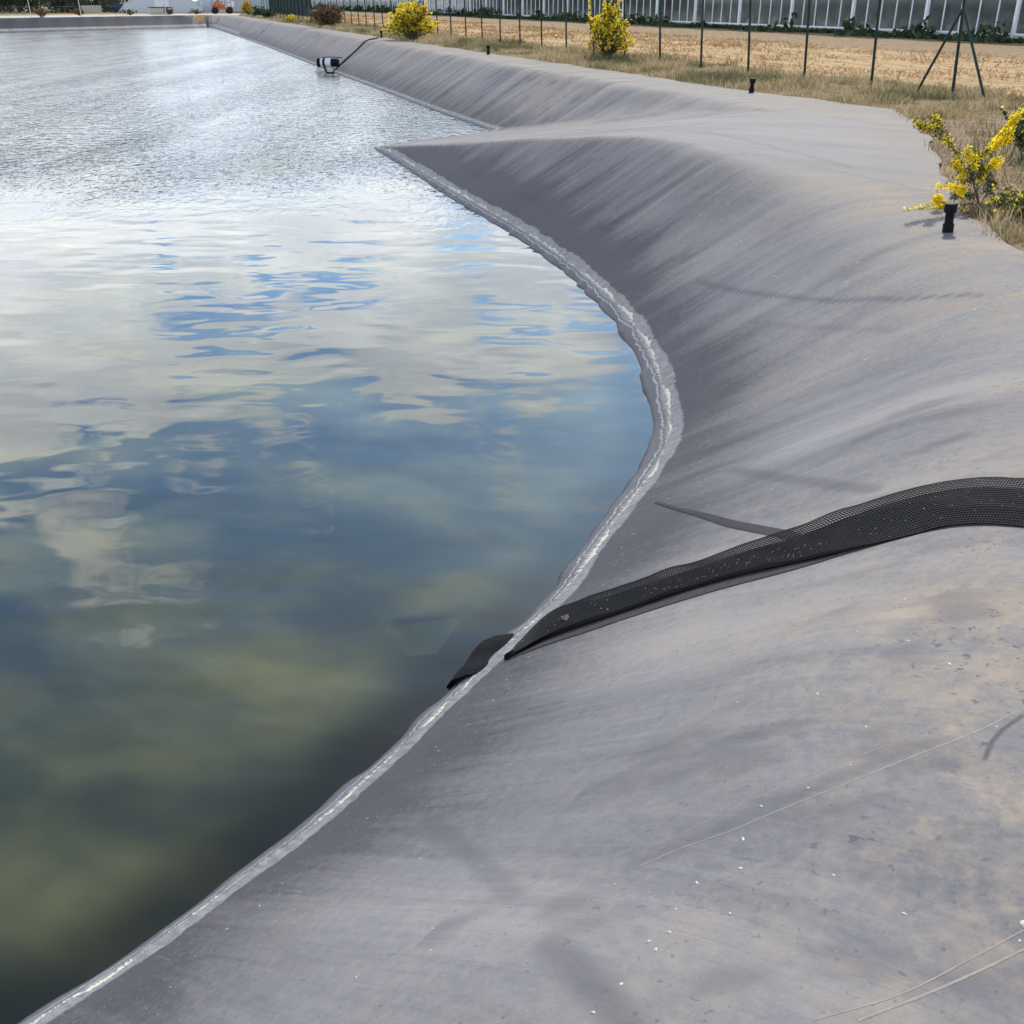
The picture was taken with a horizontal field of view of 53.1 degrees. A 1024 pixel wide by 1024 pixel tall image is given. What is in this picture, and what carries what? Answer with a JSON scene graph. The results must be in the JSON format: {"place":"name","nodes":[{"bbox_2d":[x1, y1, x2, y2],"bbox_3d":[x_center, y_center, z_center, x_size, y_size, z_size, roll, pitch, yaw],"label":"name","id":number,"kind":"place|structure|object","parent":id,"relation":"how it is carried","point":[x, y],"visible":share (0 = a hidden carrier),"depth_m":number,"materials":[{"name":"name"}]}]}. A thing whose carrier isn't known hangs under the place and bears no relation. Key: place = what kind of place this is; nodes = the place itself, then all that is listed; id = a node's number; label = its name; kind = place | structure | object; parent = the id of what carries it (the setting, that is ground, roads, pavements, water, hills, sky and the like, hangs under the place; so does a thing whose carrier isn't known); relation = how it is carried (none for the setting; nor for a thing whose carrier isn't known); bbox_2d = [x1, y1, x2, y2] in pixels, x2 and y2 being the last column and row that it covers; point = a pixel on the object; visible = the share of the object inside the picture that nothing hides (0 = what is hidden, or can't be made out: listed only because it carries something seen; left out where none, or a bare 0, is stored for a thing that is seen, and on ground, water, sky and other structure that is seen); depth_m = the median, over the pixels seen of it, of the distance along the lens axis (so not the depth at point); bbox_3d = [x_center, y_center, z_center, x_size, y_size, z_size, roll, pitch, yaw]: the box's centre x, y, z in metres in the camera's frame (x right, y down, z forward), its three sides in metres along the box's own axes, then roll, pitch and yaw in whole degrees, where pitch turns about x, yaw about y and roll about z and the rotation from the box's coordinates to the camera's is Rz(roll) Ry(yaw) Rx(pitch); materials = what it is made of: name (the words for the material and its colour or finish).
{"place":"outdoors","nodes":[
{"label":"outdoors","id":0,"kind":"place"},
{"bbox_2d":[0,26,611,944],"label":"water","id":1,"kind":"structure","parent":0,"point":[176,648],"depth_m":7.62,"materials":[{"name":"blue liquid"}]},
{"bbox_2d":[314,57,341,73],"bbox_3d":[-8.017,-19.494,44.654,1.175,0.662,0.634,4,27,7],"label":"floating pump","id":2,"kind":"object","parent":1,"relation":"on","point":[326,62],"visible":1,"depth_m":44.57,"materials":[{"name":"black plastic"}]},
{"bbox_2d":[0,2,1023,250],"bbox_3d":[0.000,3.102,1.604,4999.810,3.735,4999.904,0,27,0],"label":"ground","id":3,"kind":"structure","parent":0,"point":[912,46],"depth_m":35.76,"materials":[{"name":"beige soil"}]},
{"bbox_2d":[0,0,15,10],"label":"tree","id":4,"kind":"object","parent":3,"relation":"on","point":[5,8],"visible":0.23,"depth_m":169.66,"materials":[{"name":"green plant"}]},
{"bbox_2d":[3,0,32,11],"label":"tree","id":5,"kind":"object","parent":3,"relation":"on","point":[10,7],"visible":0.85,"depth_m":155.23,"materials":[{"name":"green plant"}]},
{"bbox_2d":[0,0,42,11],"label":"tree","id":6,"kind":"object","parent":3,"relation":"on","point":[18,6],"visible":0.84,"depth_m":154.58,"materials":[{"name":"green plant"}]},
{"bbox_2d":[22,0,54,10],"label":"tree","id":7,"kind":"object","parent":3,"relation":"on","point":[36,5],"visible":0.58,"depth_m":155.42,"materials":[{"name":"green plant"}]},
{"bbox_2d":[31,8,49,16],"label":"dry bush","id":8,"kind":"object","parent":3,"relation":"on","point":[41,12],"visible":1,"depth_m":108.97,"materials":[{"name":"brown plant"}]},
{"bbox_2d":[35,0,92,12],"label":"tree","id":9,"kind":"object","parent":3,"relation":"on","point":[59,4],"visible":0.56,"depth_m":151.23,"materials":[{"name":"green plant"}]},
{"bbox_2d":[37,0,94,12],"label":"tree","id":10,"kind":"object","parent":3,"relation":"on","point":[52,2],"visible":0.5,"depth_m":151.90,"materials":[{"name":"green plant"}]},
{"bbox_2d":[73,8,85,15],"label":"dry bush","id":11,"kind":"object","parent":3,"relation":"on","point":[77,11],"visible":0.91,"depth_m":122.64,"materials":[{"name":"brown plant"}]},
{"bbox_2d":[63,0,96,12],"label":"tree","id":12,"kind":"object","parent":3,"relation":"on","point":[80,2],"visible":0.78,"depth_m":149.47,"materials":[{"name":"green plant"}]},
{"bbox_2d":[81,5,101,12],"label":"storage crate","id":13,"kind":"object","parent":3,"relation":"on","point":[92,9],"visible":0.91,"depth_m":143.35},
{"bbox_2d":[88,0,118,12],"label":"tree","id":14,"kind":"object","parent":3,"relation":"on","point":[104,3],"visible":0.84,"depth_m":153.05,"materials":[{"name":"green plant"}]},
{"bbox_2d":[96,0,121,11],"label":"tree","id":15,"kind":"object","parent":3,"relation":"on","point":[115,1],"visible":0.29,"depth_m":164.22,"materials":[{"name":"green plant"}]},
{"bbox_2d":[27,0,202,16],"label":"wire fence","id":16,"kind":"object","parent":3,"relation":"on","point":[117,13],"visible":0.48,"depth_m":120.28,"materials":[{"name":"metal"}]},
{"bbox_2d":[112,4,122,12],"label":"covered stack","id":17,"kind":"object","parent":3,"relation":"on","point":[116,8],"visible":0.48,"depth_m":150.16,"materials":[{"name":"blue plastic"}]},
{"bbox_2d":[121,8,137,14],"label":"dry bush","id":18,"kind":"object","parent":3,"relation":"on","point":[129,11],"visible":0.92,"depth_m":126.48,"materials":[{"name":"brown plant"}]},
{"bbox_2d":[148,7,171,13],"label":"storage crate","id":19,"kind":"object","parent":3,"relation":"on","point":[155,10],"visible":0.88,"depth_m":130.80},
{"bbox_2d":[121,0,202,12],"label":"polytunnel","id":20,"kind":"structure","parent":3,"relation":"on","point":[179,6],"depth_m":148.67,"materials":[{"name":"white plastic"}]},
{"bbox_2d":[154,0,168,6],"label":"door","id":21,"kind":"structure","parent":20,"relation":"in","point":[157,3],"depth_m":148.62,"materials":[{"name":"white plastic"}]},
{"bbox_2d":[163,6,173,14],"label":"dry bush","id":22,"kind":"object","parent":3,"relation":"on","point":[169,11],"visible":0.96,"depth_m":128.66,"materials":[{"name":"brown plant"}]},
{"bbox_2d":[189,8,206,13],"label":"dry bush","id":23,"kind":"object","parent":3,"relation":"on","point":[196,11],"visible":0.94,"depth_m":134.59,"materials":[{"name":"brown plant"}]},
{"bbox_2d":[193,0,250,11],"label":"polytunnel","id":24,"kind":"structure","parent":3,"relation":"on","point":[207,5],"depth_m":159.29,"materials":[{"name":"white plastic"}]},
{"bbox_2d":[219,0,232,11],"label":"door","id":25,"kind":"structure","parent":24,"relation":"in","point":[226,4],"depth_m":159.41,"materials":[{"name":"white plastic"}]},
{"bbox_2d":[211,0,233,13],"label":"work machine","id":26,"kind":"object","parent":3,"relation":"on","point":[215,8],"visible":1,"depth_m":136.75,"materials":[{"name":"orange paint"}]},
{"bbox_2d":[240,0,252,13],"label":"broom shrub","id":27,"kind":"object","parent":3,"relation":"on","point":[246,6],"visible":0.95,"depth_m":127.27,"materials":[{"name":"yellow plant"}]},
{"bbox_2d":[247,6,264,15],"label":"green bush","id":28,"kind":"object","parent":3,"relation":"on","point":[256,10],"visible":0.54,"depth_m":108.96,"materials":[{"name":"green plant"}]},
{"bbox_2d":[244,0,268,11],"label":"corrugated shed","id":29,"kind":"structure","parent":3,"relation":"on","point":[254,3],"depth_m":151.36,"materials":[{"name":"white metal"}]},
{"bbox_2d":[259,7,278,17],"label":"green bush","id":30,"kind":"object","parent":3,"relation":"on","point":[266,13],"visible":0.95,"depth_m":101.56,"materials":[{"name":"green plant"}]},
{"bbox_2d":[268,0,311,15],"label":"windbreak screen","id":31,"kind":"object","parent":3,"relation":"on","point":[290,9],"visible":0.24,"depth_m":127.84,"materials":[{"name":"green fabric"}]},
{"bbox_2d":[285,14,295,21],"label":"broom shrub","id":32,"kind":"object","parent":3,"relation":"on","point":[289,18],"visible":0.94,"depth_m":84.24,"materials":[{"name":"yellow plant"}]},
{"bbox_2d":[306,2,345,25],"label":"withered bush","id":33,"kind":"object","parent":3,"relation":"on","point":[323,15],"visible":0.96,"depth_m":67.74,"materials":[{"name":"brown plant"}]},
{"bbox_2d":[382,0,439,39],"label":"broom shrub","id":34,"kind":"object","parent":3,"relation":"on","point":[412,24],"visible":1,"depth_m":46.59,"materials":[{"name":"yellow plant"}]},
{"bbox_2d":[0,15,1023,1023],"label":"pond liner","id":35,"kind":"object","parent":3,"relation":"on","point":[543,801],"visible":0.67,"depth_m":3.85,"materials":[{"name":"grey plastic"}]},
{"bbox_2d":[333,36,378,71],"bbox_3d":[-6.949,-21.048,47.065,0.599,1.320,5.868,7,27,13],"label":"hose","id":36,"kind":"object","parent":35,"relation":"on","point":[352,53],"visible":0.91,"depth_m":46.05,"materials":[{"name":"black plastic"}]},
{"bbox_2d":[486,45,489,54],"bbox_3d":[-0.800,-15.554,34.480,0.128,0.312,0.128,0,28,0],"label":"vent pipe","id":37,"kind":"object","parent":35,"relation":"on","point":[488,49],"visible":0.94,"depth_m":34.45,"materials":[{"name":"black plastic"}]},
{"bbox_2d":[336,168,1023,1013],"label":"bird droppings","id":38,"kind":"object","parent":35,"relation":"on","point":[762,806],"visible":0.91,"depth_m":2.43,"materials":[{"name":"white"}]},
{"bbox_2d":[393,477,1023,688],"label":"geogrid strip","id":39,"kind":"object","parent":35,"relation":"on","point":[842,536],"visible":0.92,"depth_m":4.35,"materials":[{"name":"black plastic"}]},
{"bbox_2d":[514,489,1020,650],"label":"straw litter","id":40,"kind":"object","parent":39,"relation":"on","point":[566,616],"visible":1,"depth_m":4.44,"materials":[{"name":"beige plant"}]},
{"bbox_2d":[654,501,799,539],"bbox_3d":[1.057,0.021,5.240,0.074,0.574,1.543,-6,27,-13],"label":"seam tape","id":41,"kind":"object","parent":35,"relation":"on","point":[762,529],"visible":0.95,"depth_m":5.09,"materials":[{"name":"grey plastic"}]},
{"bbox_2d":[749,78,755,92],"bbox_3d":[4.773,-8.471,20.361,0.116,0.282,0.116,1,27,-1],"label":"vent pipe","id":42,"kind":"object","parent":35,"relation":"on","point":[752,82],"visible":0.94,"depth_m":20.33,"materials":[{"name":"black plastic"}]},
{"bbox_2d":[640,692,1022,852],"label":"weld line","id":43,"kind":"object","parent":35,"relation":"on","point":[836,764],"visible":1,"depth_m":2.62,"materials":[{"name":"grey plastic"}]},
{"bbox_2d":[640,707,1023,865],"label":"weld line","id":44,"kind":"object","parent":35,"relation":"on","point":[843,784],"visible":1,"depth_m":2.54,"materials":[{"name":"grey plastic"}]},
{"bbox_2d":[813,929,1023,1020],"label":"weld line","id":45,"kind":"object","parent":35,"relation":"on","point":[961,963],"visible":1,"depth_m":1.92,"materials":[{"name":"grey plastic"}]},
{"bbox_2d":[857,948,1023,1021],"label":"weld line","id":46,"kind":"object","parent":35,"relation":"on","point":[944,986],"visible":1,"depth_m":1.91,"materials":[{"name":"grey plastic"}]},
{"bbox_2d":[942,202,957,232],"bbox_3d":[3.482,-2.336,8.153,0.097,0.247,0.097,-4,28,2],"label":"vent pipe","id":47,"kind":"object","parent":35,"relation":"on","point":[950,209],"visible":0.95,"depth_m":8.12,"materials":[{"name":"black plastic"}]},
{"bbox_2d":[586,0,635,59],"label":"broom shrub","id":48,"kind":"object","parent":3,"relation":"on","point":[606,32],"visible":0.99,"depth_m":31.18,"materials":[{"name":"yellow plant"}]},
{"bbox_2d":[261,0,985,103],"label":"wire fence","id":49,"kind":"object","parent":3,"relation":"on","point":[962,13],"visible":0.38,"depth_m":25.56,"materials":[{"name":"green metal"}]},
{"bbox_2d":[239,13,1023,248],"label":"dry grass","id":50,"kind":"structure","parent":3,"relation":"on","point":[784,82],"depth_m":21.46,"materials":[{"name":"brown plant"}]},
{"bbox_2d":[275,13,1023,105],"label":"straw stubble","id":51,"kind":"object","parent":3,"relation":"on","point":[550,35],"visible":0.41,"depth_m":38.39,"materials":[{"name":"beige plant"}]},
{"bbox_2d":[311,0,1023,40],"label":"greenhouse","id":52,"kind":"object","parent":3,"relation":"on","point":[895,14],"visible":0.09,"depth_m":60.34,"materials":[{"name":"glass"}]},
{"bbox_2d":[338,0,342,7],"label":"window","id":53,"kind":"structure","parent":52,"relation":"in","point":[340,2],"depth_m":185.37,"materials":[{"name":"white paint"}]},
{"bbox_2d":[344,0,349,7],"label":"window","id":54,"kind":"structure","parent":52,"relation":"in","point":[346,2],"depth_m":180.29,"materials":[{"name":"white paint"}]},
{"bbox_2d":[351,0,356,8],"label":"window","id":55,"kind":"structure","parent":52,"relation":"in","point":[353,2],"depth_m":175.25,"materials":[{"name":"white paint"}]},
{"bbox_2d":[358,0,363,9],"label":"window","id":56,"kind":"structure","parent":52,"relation":"in","point":[360,2],"depth_m":169.28,"materials":[{"name":"white paint"}]},
{"bbox_2d":[365,0,371,9],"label":"window","id":57,"kind":"structure","parent":52,"relation":"in","point":[367,2],"depth_m":165.04,"materials":[{"name":"white paint"}]},
{"bbox_2d":[372,0,379,9],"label":"window","id":58,"kind":"structure","parent":52,"relation":"in","point":[376,2],"depth_m":159.96,"materials":[{"name":"white paint"}]},
{"bbox_2d":[380,0,387,8],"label":"window","id":59,"kind":"structure","parent":52,"relation":"in","point":[384,2],"depth_m":154.11,"materials":[{"name":"white paint"}]},
{"bbox_2d":[389,0,396,10],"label":"window","id":60,"kind":"structure","parent":52,"relation":"in","point":[394,2],"depth_m":149.53,"materials":[{"name":"white paint"}]},
{"bbox_2d":[398,0,406,8],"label":"window","id":61,"kind":"structure","parent":52,"relation":"in","point":[402,1],"depth_m":144.53,"materials":[{"name":"white paint"}]},
{"bbox_2d":[419,0,428,11],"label":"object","id":62,"kind":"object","parent":52,"relation":"in","point":[427,2],"depth_m":134.45,"materials":[{"name":"white paint"}]},
{"bbox_2d":[430,0,441,12],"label":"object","id":63,"kind":"structure","parent":52,"relation":"in","point":[432,2],"depth_m":129.81,"materials":[{"name":"white paint"}]},
{"bbox_2d":[443,0,454,12],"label":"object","id":64,"kind":"structure","parent":52,"relation":"in","point":[445,2],"depth_m":124.30,"materials":[{"name":"white paint"}]},
{"bbox_2d":[456,0,468,11],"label":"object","id":65,"kind":"structure","parent":52,"relation":"in","point":[459,3],"depth_m":119.34,"materials":[{"name":"white paint"}]},
{"bbox_2d":[471,0,484,13],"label":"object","id":66,"kind":"structure","parent":52,"relation":"in","point":[475,4],"depth_m":114.44,"materials":[{"name":"white paint"}]},
{"bbox_2d":[487,0,502,14],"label":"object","id":67,"kind":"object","parent":52,"relation":"in","point":[490,3],"depth_m":108.74,"materials":[{"name":"white paint"}]},
{"bbox_2d":[504,0,521,15],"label":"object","id":68,"kind":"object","parent":52,"relation":"in","point":[510,6],"depth_m":104.04,"materials":[{"name":"white paint"}]},
{"bbox_2d":[523,0,542,15],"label":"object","id":69,"kind":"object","parent":52,"relation":"in","point":[529,6],"depth_m":99.33,"materials":[{"name":"white paint"}]},
{"bbox_2d":[545,0,564,16],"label":"window","id":70,"kind":"structure","parent":52,"relation":"in","point":[552,7],"depth_m":93.90,"materials":[{"name":"white paint"}]},
{"bbox_2d":[568,0,591,17],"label":"window","id":71,"kind":"structure","parent":52,"relation":"in","point":[582,6],"depth_m":88.75,"materials":[{"name":"white paint"}]},
{"bbox_2d":[594,0,621,18],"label":"window","id":72,"kind":"structure","parent":52,"relation":"in","point":[598,3],"depth_m":84.77,"materials":[{"name":"glass"}]},
{"bbox_2d":[625,0,655,20],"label":"window","id":73,"kind":"structure","parent":52,"relation":"in","point":[646,8],"depth_m":78.24,"materials":[{"name":"clear glass"}]},
{"bbox_2d":[658,0,694,21],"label":"window","id":74,"kind":"structure","parent":52,"relation":"in","point":[677,10],"depth_m":73.07,"materials":[{"name":"clear glass"}]},
{"bbox_2d":[696,0,738,23],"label":"window","id":75,"kind":"structure","parent":52,"relation":"in","point":[715,11],"depth_m":68.08,"materials":[{"name":"glass"}]},
{"bbox_2d":[739,0,790,25],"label":"window","id":76,"kind":"structure","parent":52,"relation":"in","point":[764,12],"depth_m":63.12,"materials":[{"name":"glass"}]},
{"bbox_2d":[793,0,851,28],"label":"window","id":77,"kind":"structure","parent":52,"relation":"in","point":[823,13],"depth_m":57.96,"materials":[{"name":"grey glass"}]},
{"bbox_2d":[854,0,925,30],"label":"window","id":78,"kind":"structure","parent":52,"relation":"in","point":[896,14],"depth_m":52.86,"materials":[{"name":"grey glass"}]},
{"bbox_2d":[925,0,1016,34],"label":"window","id":79,"kind":"structure","parent":52,"relation":"in","point":[944,13],"depth_m":47.72,"materials":[{"name":"glass"}]},
{"bbox_2d":[1014,0,1023,35],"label":"window","id":80,"kind":"structure","parent":52,"relation":"in","point":[1020,26],"depth_m":45.22,"materials":[{"name":"grey glass"}]},
{"bbox_2d":[311,3,1023,42],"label":"weeds","id":81,"kind":"object","parent":3,"relation":"on","point":[862,30],"visible":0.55,"depth_m":59.69,"materials":[{"name":"green plant"}]},
{"bbox_2d":[812,61,1016,223],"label":"pebbles","id":82,"kind":"object","parent":3,"relation":"on","point":[920,72],"visible":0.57,"depth_m":26.22,"materials":[{"name":"stone"}]},
{"bbox_2d":[903,107,1023,212],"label":"broom shrub","id":83,"kind":"object","parent":3,"relation":"on","point":[998,141],"visible":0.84,"depth_m":9.05,"materials":[{"name":"yellow plant"}]},
{"bbox_2d":[981,184,1023,221],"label":"green bush","id":84,"kind":"object","parent":3,"relation":"on","point":[1017,199],"visible":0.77,"depth_m":8.57,"materials":[{"name":"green plant"}]},
{"bbox_2d":[997,105,1023,159],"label":"green bush","id":85,"kind":"object","parent":3,"relation":"on","point":[1019,134],"visible":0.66,"depth_m":11.84,"materials":[{"name":"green plant"}]}
]}

